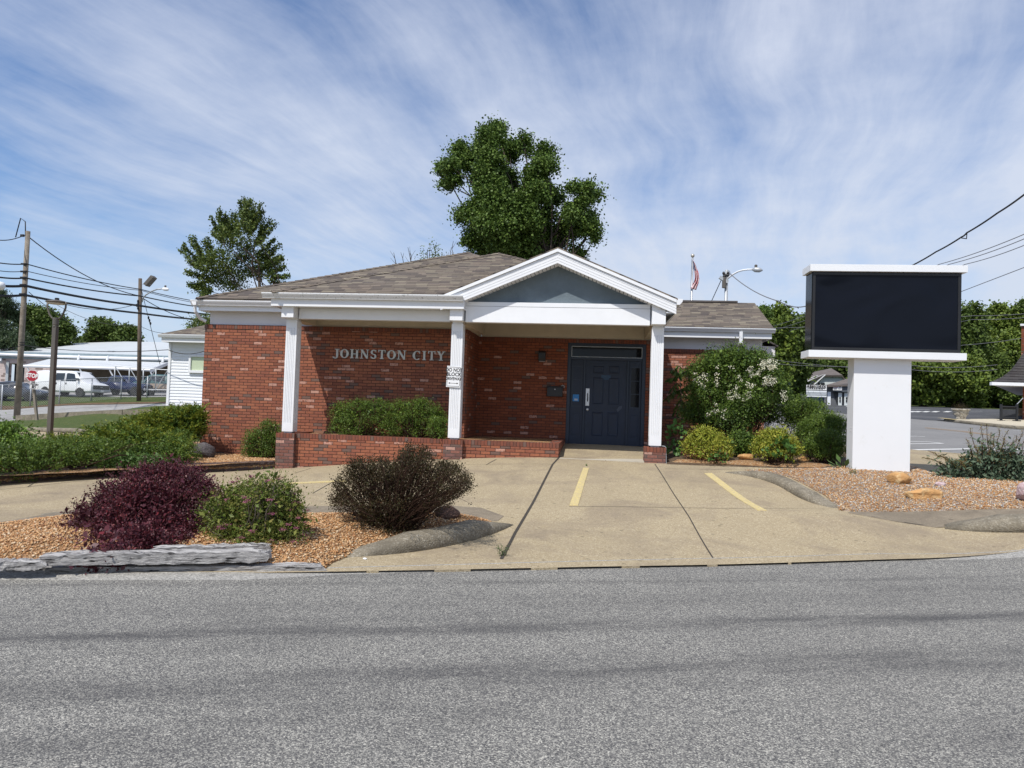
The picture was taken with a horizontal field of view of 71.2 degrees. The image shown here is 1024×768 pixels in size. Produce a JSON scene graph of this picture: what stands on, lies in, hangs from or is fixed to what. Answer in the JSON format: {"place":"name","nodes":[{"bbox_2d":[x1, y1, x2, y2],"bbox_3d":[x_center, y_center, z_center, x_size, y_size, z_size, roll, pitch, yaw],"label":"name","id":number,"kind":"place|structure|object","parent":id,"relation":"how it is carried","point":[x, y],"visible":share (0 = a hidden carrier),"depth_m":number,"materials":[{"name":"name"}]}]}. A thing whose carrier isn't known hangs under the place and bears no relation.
{"place":"outdoors","nodes":[
{"label":"outdoors","id":0,"kind":"place"},
{"bbox_2d":[0,557,1023,767],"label":"road","id":1,"kind":"structure","parent":0,"point":[879,664],"depth_m":4.41,"materials":[{"name":"grey asphalt"}]},
{"bbox_2d":[0,562,326,571],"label":"timber","id":2,"kind":"object","parent":1,"relation":"on","point":[285,566],"visible":0.54,"depth_m":6.49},
{"bbox_2d":[0,558,46,571],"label":"timber","id":3,"kind":"object","parent":2,"relation":"on","point":[23,564],"visible":0.97,"depth_m":6.07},
{"bbox_2d":[39,547,271,566],"bbox_3d":[-3.163,1.554,6.434,1.900,0.115,0.185,2,-2,-13],"label":"timber","id":4,"kind":"object","parent":2,"relation":"on","point":[84,557],"visible":0.99,"depth_m":6.36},
{"bbox_2d":[0,549,1023,579],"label":"road gravel edge","id":5,"kind":"object","parent":1,"relation":"on","point":[136,575],"visible":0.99,"depth_m":6.40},
{"bbox_2d":[0,444,1023,572],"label":"driveway","id":6,"kind":"structure","parent":0,"point":[650,519],"depth_m":9.46,"materials":[{"name":"concrete"}]},
{"bbox_2d":[346,520,512,557],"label":"bed curb","id":7,"kind":"structure","parent":6,"relation":"on","point":[439,536],"depth_m":7.71,"materials":[{"name":"concrete"}]},
{"bbox_2d":[500,456,560,558],"bbox_3d":[0.409,1.640,11.001,0.090,0.589,7.316,2,-2,8],"label":"pavement joint","id":8,"kind":"object","parent":6,"relation":"on","point":[519,525],"visible":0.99,"depth_m":9.59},
{"bbox_2d":[570,468,588,505],"bbox_3d":[1.128,1.692,11.690,0.120,0.402,3.199,2,-2,9],"label":"yellow stripe","id":9,"kind":"object","parent":6,"relation":"on","point":[575,500],"visible":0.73,"depth_m":11.29,"materials":[{"name":"paint"}]},
{"bbox_2d":[704,473,766,510],"bbox_3d":[3.561,1.768,11.614,0.146,0.386,2.923,2,-2,1],"label":"yellow stripe","id":10,"kind":"object","parent":6,"relation":"on","point":[724,485],"visible":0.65,"depth_m":11.51,"materials":[{"name":"paint"}]},
{"bbox_2d":[944,514,1023,532],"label":"bed curb","id":11,"kind":"structure","parent":6,"relation":"on","point":[1005,523],"depth_m":9.11,"materials":[{"name":"concrete"}]},
{"bbox_2d":[0,0,1023,380],"label":"sky","id":12,"kind":"structure","parent":0,"point":[782,138],"materials":[{"name":"blue"}]},
{"bbox_2d":[193,405,1011,467],"bbox_3d":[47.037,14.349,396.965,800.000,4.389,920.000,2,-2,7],"label":"ground","id":13,"kind":"structure","parent":0,"point":[943,406],"depth_m":69.36,"materials":[{"name":"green plant"}]},
{"bbox_2d":[0,289,27,328],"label":"pine tree","id":14,"kind":"object","parent":13,"relation":"on","point":[11,312],"visible":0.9,"depth_m":82.01,"materials":[{"name":"green plant"}]},
{"bbox_2d":[0,324,37,350],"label":"cedar tree","id":15,"kind":"object","parent":13,"relation":"on","point":[9,336],"visible":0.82,"depth_m":77.73,"materials":[{"name":"green plant"}]},
{"bbox_2d":[13,218,29,418],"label":"utility pole","id":16,"kind":"object","parent":13,"relation":"on","point":[19,378],"visible":0.9,"depth_m":40.19,"materials":[{"name":"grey wood"}]},
{"bbox_2d":[0,294,196,319],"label":"power cable","id":17,"kind":"object","parent":16,"relation":"attached to","point":[42,298],"visible":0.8,"depth_m":46.32,"materials":[{"name":"black rubber"}]},
{"bbox_2d":[0,277,198,306],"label":"power cable","id":18,"kind":"object","parent":16,"relation":"attached to","point":[90,289],"visible":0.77,"depth_m":45.58,"materials":[{"name":"black rubber"}]},
{"bbox_2d":[6,285,206,314],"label":"power cable","id":19,"kind":"object","parent":16,"relation":"attached to","point":[52,291],"visible":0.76,"depth_m":45.99,"materials":[{"name":"black rubber"}]},
{"bbox_2d":[12,300,80,347],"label":"tree","id":20,"kind":"object","parent":13,"relation":"on","point":[39,321],"visible":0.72,"depth_m":84.53,"materials":[{"name":"green plant"}]},
{"bbox_2d":[0,397,165,405],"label":"grass strip","id":21,"kind":"object","parent":13,"relation":"on","point":[113,399],"depth_m":53.12,"materials":[{"name":"green plant"}]},
{"bbox_2d":[136,275,168,400],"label":"utility pole","id":22,"kind":"object","parent":21,"relation":"on","point":[150,281],"visible":0.93,"depth_m":51.53,"materials":[{"name":"brown wood"}]},
{"bbox_2d":[0,402,165,409],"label":"leaf litter","id":23,"kind":"object","parent":13,"relation":"on","point":[10,407],"visible":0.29,"depth_m":49.62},
{"bbox_2d":[0,376,166,409],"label":"chain link fence","id":24,"kind":"object","parent":13,"relation":"on","point":[91,393],"visible":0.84,"depth_m":51.81,"materials":[{"name":"grey metal"}]},
{"bbox_2d":[0,342,168,391],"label":"warehouse","id":25,"kind":"structure","parent":13,"relation":"on","point":[97,365],"depth_m":71.98,"materials":[{"name":"white metal"}]},
{"bbox_2d":[16,409,164,419],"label":"sidewalk","id":26,"kind":"structure","parent":13,"relation":"on","point":[68,414],"depth_m":35.77,"materials":[{"name":"concrete"}]},
{"bbox_2d":[75,315,120,342],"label":"tree","id":27,"kind":"object","parent":13,"relation":"on","point":[97,331],"visible":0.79,"depth_m":89.76,"materials":[{"name":"green plant"}]},
{"bbox_2d":[0,406,199,439],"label":"grass verge","id":28,"kind":"object","parent":13,"relation":"on","point":[78,421],"depth_m":32.52,"materials":[{"name":"green plant"}]},
{"bbox_2d":[26,370,38,419],"bbox_3d":[-23.195,0.645,34.604,0.632,2.649,0.265,2,-2,7],"label":"stop sign","id":29,"kind":"object","parent":28,"relation":"on","point":[32,376],"visible":1,"depth_m":34.59,"materials":[{"name":"red metal"}]},
{"bbox_2d":[0,403,201,421],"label":"gravel drive","id":30,"kind":"structure","parent":13,"relation":"on","point":[57,409],"depth_m":47.04,"materials":[{"name":"grey gravel"}]},
{"bbox_2d":[55,391,165,396],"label":"parking lot","id":31,"kind":"structure","parent":13,"relation":"on","point":[104,394],"depth_m":60.24,"materials":[{"name":"grey asphalt"}]},
{"bbox_2d":[0,381,48,400],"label":"sedan car","id":32,"kind":"object","parent":31,"relation":"on","point":[40,395],"visible":0.59,"depth_m":53.42,"materials":[{"name":"grey paint"}]},
{"bbox_2d":[35,370,110,396],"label":"white van","id":33,"kind":"object","parent":31,"relation":"on","point":[64,376],"visible":0.7,"depth_m":57.46,"materials":[{"name":"paint"}]},
{"bbox_2d":[100,376,157,395],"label":"pickup truck","id":34,"kind":"object","parent":31,"relation":"on","point":[115,391],"visible":0.43,"depth_m":59.26,"materials":[{"name":"blue paint"}]},
{"bbox_2d":[127,374,166,394],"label":"pickup truck","id":35,"kind":"object","parent":31,"relation":"on","point":[153,383],"visible":0.09,"depth_m":59.62,"materials":[{"name":"white paint"}]},
{"bbox_2d":[104,321,144,341],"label":"tree","id":36,"kind":"object","parent":13,"relation":"on","point":[125,332],"visible":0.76,"depth_m":90.10,"materials":[{"name":"green plant"}]},
{"bbox_2d":[0,460,274,483],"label":"retaining wall","id":37,"kind":"structure","parent":13,"relation":"on","point":[246,463],"depth_m":12.73,"materials":[{"name":"brown wood"}]},
{"bbox_2d":[0,442,274,481],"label":"wall bed","id":38,"kind":"object","parent":13,"relation":"on","point":[86,471],"visible":0.2,"depth_m":12.21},
{"bbox_2d":[0,412,50,468],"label":"shrub","id":39,"kind":"object","parent":38,"relation":"on","point":[12,430],"visible":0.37,"depth_m":12.31,"materials":[{"name":"green plant"}]},
{"bbox_2d":[45,298,68,437],"bbox_3d":[-10.233,-0.077,15.927,0.446,3.700,0.446,3,-2,-31],"label":"lamp post","id":40,"kind":"object","parent":38,"relation":"on","point":[52,375],"visible":0.94,"depth_m":15.90,"materials":[{"name":"brown metal"}]},
{"bbox_2d":[38,423,125,466],"bbox_3d":[-8.171,1.240,13.163,2.385,1.064,1.555,2,-2,7],"label":"juniper shrub","id":41,"kind":"object","parent":38,"relation":"on","point":[52,434],"visible":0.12,"depth_m":12.97,"materials":[{"name":"green plant"}]},
{"bbox_2d":[0,431,201,482],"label":"shrub","id":42,"kind":"object","parent":38,"relation":"on","point":[29,454],"visible":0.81,"depth_m":12.19,"materials":[{"name":"green plant"}]},
{"bbox_2d":[75,449,170,474],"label":"shrub","id":43,"kind":"object","parent":38,"relation":"on","point":[130,460],"visible":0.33,"depth_m":12.67,"materials":[{"name":"green plant"}]},
{"bbox_2d":[74,417,195,461],"bbox_3d":[-7.542,1.105,14.200,2.516,0.918,1.790,1,-2,34],"label":"juniper shrub","id":44,"kind":"object","parent":38,"relation":"on","point":[119,429],"visible":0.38,"depth_m":13.93,"materials":[{"name":"green plant"}]},
{"bbox_2d":[110,399,213,453],"bbox_3d":[-7.709,0.948,15.879,2.195,1.238,1.557,1,-2,33],"label":"juniper shrub","id":45,"kind":"object","parent":38,"relation":"on","point":[190,417],"visible":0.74,"depth_m":15.61,"materials":[{"name":"green plant"}]},
{"bbox_2d":[162,427,202,460],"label":"shrub","id":46,"kind":"object","parent":38,"relation":"on","point":[192,444],"visible":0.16,"depth_m":14.43,"materials":[{"name":"green plant"}]},
{"bbox_2d":[193,442,215,458],"bbox_3d":[-6.587,1.435,15.283,0.442,0.388,0.396,2,-2,7],"label":"boulder","id":47,"kind":"object","parent":38,"relation":"on","point":[208,450],"visible":0.6,"depth_m":15.16,"materials":[{"name":"grey stone"}]},
{"bbox_2d":[186,453,274,462],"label":"loose pebbles","id":48,"kind":"object","parent":38,"relation":"on","point":[222,457],"visible":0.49,"depth_m":15.12,"materials":[{"name":"gravel"}]},
{"bbox_2d":[237,417,283,457],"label":"shrub","id":49,"kind":"object","parent":38,"relation":"on","point":[267,447],"visible":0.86,"depth_m":15.73,"materials":[{"name":"green plant"}]},
{"bbox_2d":[158,325,204,404],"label":"white sided building","id":50,"kind":"structure","parent":13,"relation":"on","point":[185,378],"depth_m":36.20,"materials":[{"name":"white plastic"}]},
{"bbox_2d":[188,355,203,372],"bbox_3d":[-15.670,-1.008,36.068,1.350,0.911,0.110,2,-2,7],"label":"window frame","id":51,"kind":"structure","parent":50,"relation":"in","point":[196,362],"depth_m":36.11,"materials":[{"name":"white plastic"}]},
{"bbox_2d":[177,196,290,296],"bbox_3d":[-11.214,-3.051,28.645,5.895,9.200,3.378,1,-2,34],"label":"tree","id":52,"kind":"object","parent":13,"relation":"on","point":[249,221],"visible":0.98,"depth_m":28.45,"materials":[{"name":"green plant"}]},
{"bbox_2d":[0,512,491,567],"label":"mulch bed","id":53,"kind":"object","parent":13,"relation":"on","point":[357,542],"visible":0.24,"depth_m":7.09,"materials":[{"name":"brown gravel"}]},
{"bbox_2d":[43,445,226,574],"bbox_3d":[-3.758,1.282,7.349,2.057,1.240,1.756,0,-3,44],"label":"shrub","id":54,"kind":"object","parent":53,"relation":"on","point":[143,507],"visible":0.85,"depth_m":7.33,"materials":[{"name":"purple plant"}]},
{"bbox_2d":[150,542,271,550],"bbox_3d":[-2.826,1.574,6.764,1.074,0.125,0.138,2,-2,-18],"label":"timber","id":55,"kind":"object","parent":53,"relation":"on","point":[265,546],"visible":0.36,"depth_m":6.74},
{"bbox_2d":[187,460,321,547],"bbox_3d":[-2.668,1.308,7.338,1.432,1.075,1.114,2,-2,7],"label":"shrub","id":56,"kind":"object","parent":53,"relation":"on","point":[272,513],"visible":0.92,"depth_m":7.20,"materials":[{"name":"green plant"}]},
{"bbox_2d":[324,439,478,536],"bbox_3d":[-1.345,1.219,8.292,2.070,1.225,2.029,2,-2,7],"label":"shrub","id":57,"kind":"object","parent":53,"relation":"on","point":[400,511],"visible":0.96,"depth_m":7.92,"materials":[{"name":"brown plant"}]},
{"bbox_2d":[436,505,459,518],"bbox_3d":[-0.789,1.591,8.721,0.342,0.227,0.218,3,-2,-27],"label":"rock","id":58,"kind":"object","parent":53,"relation":"on","point":[453,513],"visible":0.6,"depth_m":8.65,"materials":[{"name":"stone"}]},
{"bbox_2d":[1,505,503,521],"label":"gutter band","id":59,"kind":"object","parent":13,"relation":"on","point":[479,512],"visible":0.15,"depth_m":9.39,"materials":[{"name":"concrete"}]},
{"bbox_2d":[190,247,777,468],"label":"brick building","id":60,"kind":"structure","parent":13,"relation":"on","point":[296,357],"depth_m":16.32,"materials":[{"name":"red brick"}]},
{"bbox_2d":[325,395,399,435],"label":"shrub","id":61,"kind":"object","parent":60,"relation":"on","point":[363,425],"visible":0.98,"depth_m":15.47,"materials":[{"name":"green plant"}]},
{"bbox_2d":[386,394,446,437],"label":"shrub","id":62,"kind":"object","parent":60,"relation":"on","point":[414,424],"visible":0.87,"depth_m":15.35,"materials":[{"name":"green plant"}]},
{"bbox_2d":[424,415,449,438],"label":"shrub","id":63,"kind":"object","parent":60,"relation":"on","point":[440,426],"visible":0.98,"depth_m":14.84,"materials":[{"name":"green plant"}]},
{"bbox_2d":[446,366,461,387],"bbox_3d":[-1.195,-0.150,14.735,0.348,0.443,0.008,2,-2,7],"label":"driveway sign","id":64,"kind":"object","parent":60,"relation":"attached to","point":[453,378],"visible":1,"depth_m":14.73,"materials":[{"name":"white metal"}]},
{"bbox_2d":[583,360,626,445],"bbox_3d":[2.246,0.460,17.189,0.995,2.056,0.110,2,-2,7],"label":"door","id":65,"kind":"structure","parent":60,"relation":"in","point":[605,381],"depth_m":17.20,"materials":[{"name":"blue paint"}]},
{"bbox_2d":[571,346,642,358],"bbox_3d":[2.286,-0.765,17.246,1.694,0.266,0.035,2,-2,7],"label":"transom window","id":66,"kind":"structure","parent":60,"relation":"in","point":[577,351],"depth_m":17.25,"materials":[{"name":"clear glass"}]},
{"bbox_2d":[430,110,613,352],"bbox_3d":[0.252,-5.093,30.291,8.148,13.760,4.962,2,-2,7],"label":"tree","id":67,"kind":"object","parent":13,"relation":"on","point":[503,210],"visible":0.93,"depth_m":29.51,"materials":[{"name":"green plant"}]},
{"bbox_2d":[719,265,762,300],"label":"street light","id":68,"kind":"object","parent":13,"relation":"on","point":[725,278],"visible":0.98,"depth_m":44.81,"materials":[{"name":"white metal"}]},
{"bbox_2d":[672,459,830,467],"bbox_3d":[4.718,1.619,14.091,3.220,0.234,0.664,2,-2,12],"label":"gravel strip","id":69,"kind":"object","parent":13,"relation":"on","point":[765,463],"visible":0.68,"depth_m":13.90,"materials":[{"name":"beige gravel"}]},
{"bbox_2d":[659,441,845,468],"bbox_3d":[5.979,1.691,16.717,5.200,0.355,6.492,2,-2,7],"label":"shrub bed","id":70,"kind":"object","parent":13,"relation":"on","point":[670,458],"visible":0.11,"depth_m":14.35,"materials":[{"name":"soil"}]},
{"bbox_2d":[665,418,689,455],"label":"vine","id":71,"kind":"object","parent":70,"relation":"on","point":[677,450],"visible":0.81,"depth_m":14.89,"materials":[{"name":"green plant"}]},
{"bbox_2d":[662,365,697,442],"bbox_3d":[4.233,0.563,18.019,0.662,2.123,0.704,3,-2,-39],"label":"sapling","id":72,"kind":"object","parent":70,"relation":"on","point":[678,374],"visible":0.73,"depth_m":18.03,"materials":[{"name":"green plant"}]},
{"bbox_2d":[678,422,735,462],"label":"shrub","id":73,"kind":"object","parent":70,"relation":"on","point":[700,443],"visible":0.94,"depth_m":14.21,"materials":[{"name":"yellow plant"}]},
{"bbox_2d":[673,333,798,447],"bbox_3d":[5.076,0.301,16.213,2.837,2.938,2.109,2,-2,7],"label":"shrub","id":74,"kind":"object","parent":70,"relation":"on","point":[750,390],"visible":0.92,"depth_m":15.97,"materials":[{"name":"green plant"}]},
{"bbox_2d":[724,418,756,457],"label":"shrub","id":75,"kind":"object","parent":70,"relation":"on","point":[741,440],"visible":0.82,"depth_m":14.77,"materials":[{"name":"green plant"}]},
{"bbox_2d":[748,423,806,463],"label":"shrub","id":76,"kind":"object","parent":70,"relation":"on","point":[767,436],"visible":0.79,"depth_m":13.90,"materials":[{"name":"yellow plant"}]},
{"bbox_2d":[761,435,796,465],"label":"vine","id":77,"kind":"object","parent":70,"relation":"on","point":[785,442],"visible":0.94,"depth_m":13.67,"materials":[{"name":"green plant"}]},
{"bbox_2d":[773,390,831,454],"bbox_3d":[6.539,0.949,15.904,1.355,1.714,1.124,2,-2,7],"label":"shrub","id":78,"kind":"object","parent":70,"relation":"on","point":[801,407],"visible":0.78,"depth_m":15.81,"materials":[{"name":"green plant"}]},
{"bbox_2d":[789,408,846,459],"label":"shrub","id":79,"kind":"object","parent":70,"relation":"on","point":[823,420],"visible":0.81,"depth_m":14.88,"materials":[{"name":"green plant"}]},
{"bbox_2d":[798,423,846,463],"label":"shrub","id":80,"kind":"object","parent":70,"relation":"on","point":[820,445],"visible":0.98,"depth_m":14.03,"materials":[{"name":"green plant"}]},
{"bbox_2d":[725,471,836,507],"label":"bed curb","id":81,"kind":"structure","parent":13,"relation":"on","point":[793,487],"depth_m":11.79,"materials":[{"name":"concrete"}]},
{"bbox_2d":[782,308,822,399],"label":"tree","id":82,"kind":"object","parent":13,"relation":"on","point":[801,382],"visible":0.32,"depth_m":67.41,"materials":[{"name":"green plant"}]},
{"bbox_2d":[807,368,844,384],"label":"distant house","id":83,"kind":"structure","parent":13,"relation":"on","point":[827,376],"depth_m":76.61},
{"bbox_2d":[813,359,847,378],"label":"tree","id":84,"kind":"object","parent":13,"relation":"on","point":[833,362],"visible":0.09,"depth_m":83.17,"materials":[{"name":"green plant"}]},
{"bbox_2d":[827,379,847,405],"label":"shop building","id":85,"kind":"structure","parent":13,"relation":"on","point":[837,392],"depth_m":61.04,"materials":[{"name":"white"}]},
{"bbox_2d":[747,465,1023,511],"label":"gravel bed","id":86,"kind":"object","parent":13,"relation":"on","point":[905,502],"visible":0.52,"depth_m":10.83,"materials":[{"name":"beige gravel"}]},
{"bbox_2d":[801,264,967,471],"bbox_3d":[6.640,-0.113,12.871,2.650,3.995,0.500,2,-2,7],"label":"message board","id":87,"kind":"object","parent":86,"relation":"on","point":[880,328],"visible":0.86,"depth_m":12.75,"materials":[{"name":"white metal"}]},
{"bbox_2d":[886,472,911,483],"bbox_3d":[6.283,1.549,11.609,0.365,0.237,0.250,0,-2,41],"label":"rock","id":88,"kind":"object","parent":86,"relation":"on","point":[899,478],"visible":0.86,"depth_m":11.53,"materials":[{"name":"orange stone"}]},
{"bbox_2d":[904,488,943,499],"bbox_3d":[6.088,1.636,10.584,0.517,0.215,0.210,2,-2,-3],"label":"rock","id":89,"kind":"object","parent":86,"relation":"on","point":[924,493],"visible":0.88,"depth_m":10.49,"materials":[{"name":"orange stone"}]},
{"bbox_2d":[922,423,1023,480],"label":"shrub","id":90,"kind":"object","parent":86,"relation":"on","point":[1001,465],"visible":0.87,"depth_m":12.08,"materials":[{"name":"green plant"}]},
{"bbox_2d":[817,404,1022,420],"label":"dark lot","id":91,"kind":"structure","parent":13,"relation":"on","point":[942,414],"depth_m":48.28,"materials":[{"name":"grey asphalt"}]},
{"bbox_2d":[911,361,970,406],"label":"tree","id":92,"kind":"object","parent":13,"relation":"on","point":[928,387],"visible":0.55,"depth_m":63.56,"materials":[{"name":"green plant"}]},
{"bbox_2d":[938,349,999,408],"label":"tree","id":93,"kind":"object","parent":13,"relation":"on","point":[978,380],"visible":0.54,"depth_m":64.61,"materials":[{"name":"green plant"}]},
{"bbox_2d":[961,299,1007,394],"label":"tree","id":94,"kind":"object","parent":13,"relation":"on","point":[973,332],"visible":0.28,"depth_m":71.46,"materials":[{"name":"green plant"}]},
{"bbox_2d":[982,349,1014,407],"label":"tree","id":95,"kind":"object","parent":13,"relation":"on","point":[994,365],"visible":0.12,"depth_m":71.45,"materials":[{"name":"green plant"}]},
{"bbox_2d":[982,299,1023,364],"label":"tree","id":96,"kind":"object","parent":13,"relation":"on","point":[1003,325],"visible":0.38,"depth_m":75.89,"materials":[{"name":"green plant"}]},
{"bbox_2d":[985,356,1022,408],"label":"tree","id":97,"kind":"object","parent":13,"relation":"on","point":[1007,398],"visible":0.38,"depth_m":69.53,"materials":[{"name":"green plant"}]},
{"bbox_2d":[990,324,1023,419],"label":"corner building","id":98,"kind":"structure","parent":13,"relation":"on","point":[1012,380],"depth_m":38.59,"materials":[{"name":"grey stone"}]},
{"bbox_2d":[770,412,1023,458],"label":"cross street","id":99,"kind":"structure","parent":0,"point":[953,438],"depth_m":26.35,"materials":[{"name":"grey asphalt"}]},
{"bbox_2d":[944,419,1023,429],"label":"street curb","id":100,"kind":"structure","parent":99,"relation":"on","point":[982,424],"depth_m":33.72,"materials":[{"name":"concrete"}]},
{"bbox_2d":[849,509,1023,527],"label":"stained pavement","id":101,"kind":"structure","parent":0,"point":[936,519],"depth_m":9.82,"materials":[{"name":"concrete"}]},
{"bbox_2d":[912,194,1023,264],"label":"power cable","id":102,"kind":"object","parent":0,"point":[1013,202],"visible":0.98,"depth_m":13.43,"materials":[{"name":"black rubber"}]},
{"bbox_2d":[958,419,1023,425],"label":"sidewalk","id":103,"kind":"structure","parent":0,"point":[1009,422],"depth_m":36.30,"materials":[{"name":"beige concrete"}]},
{"bbox_2d":[998,398,1022,420],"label":"iron railing","id":104,"kind":"object","parent":103,"relation":"on","point":[1004,412],"visible":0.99,"depth_m":37.55,"materials":[{"name":"black metal"}]},
{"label":"house verge","id":105,"kind":"structure","parent":0,"visible":0},
{"bbox_2d":[806,384,826,398],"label":"parking sign","id":106,"kind":"object","parent":105,"relation":"on","point":[812,390],"visible":1,"depth_m":55.59,"materials":[{"name":"white metal"}]},
{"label":"shop forecourt","id":107,"kind":"structure","parent":0,"visible":0},
{"bbox_2d":[768,300,802,398],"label":"tree","id":108,"kind":"object","parent":107,"relation":"on","point":[785,341],"visible":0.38,"depth_m":62.69,"materials":[{"name":"green plant"}]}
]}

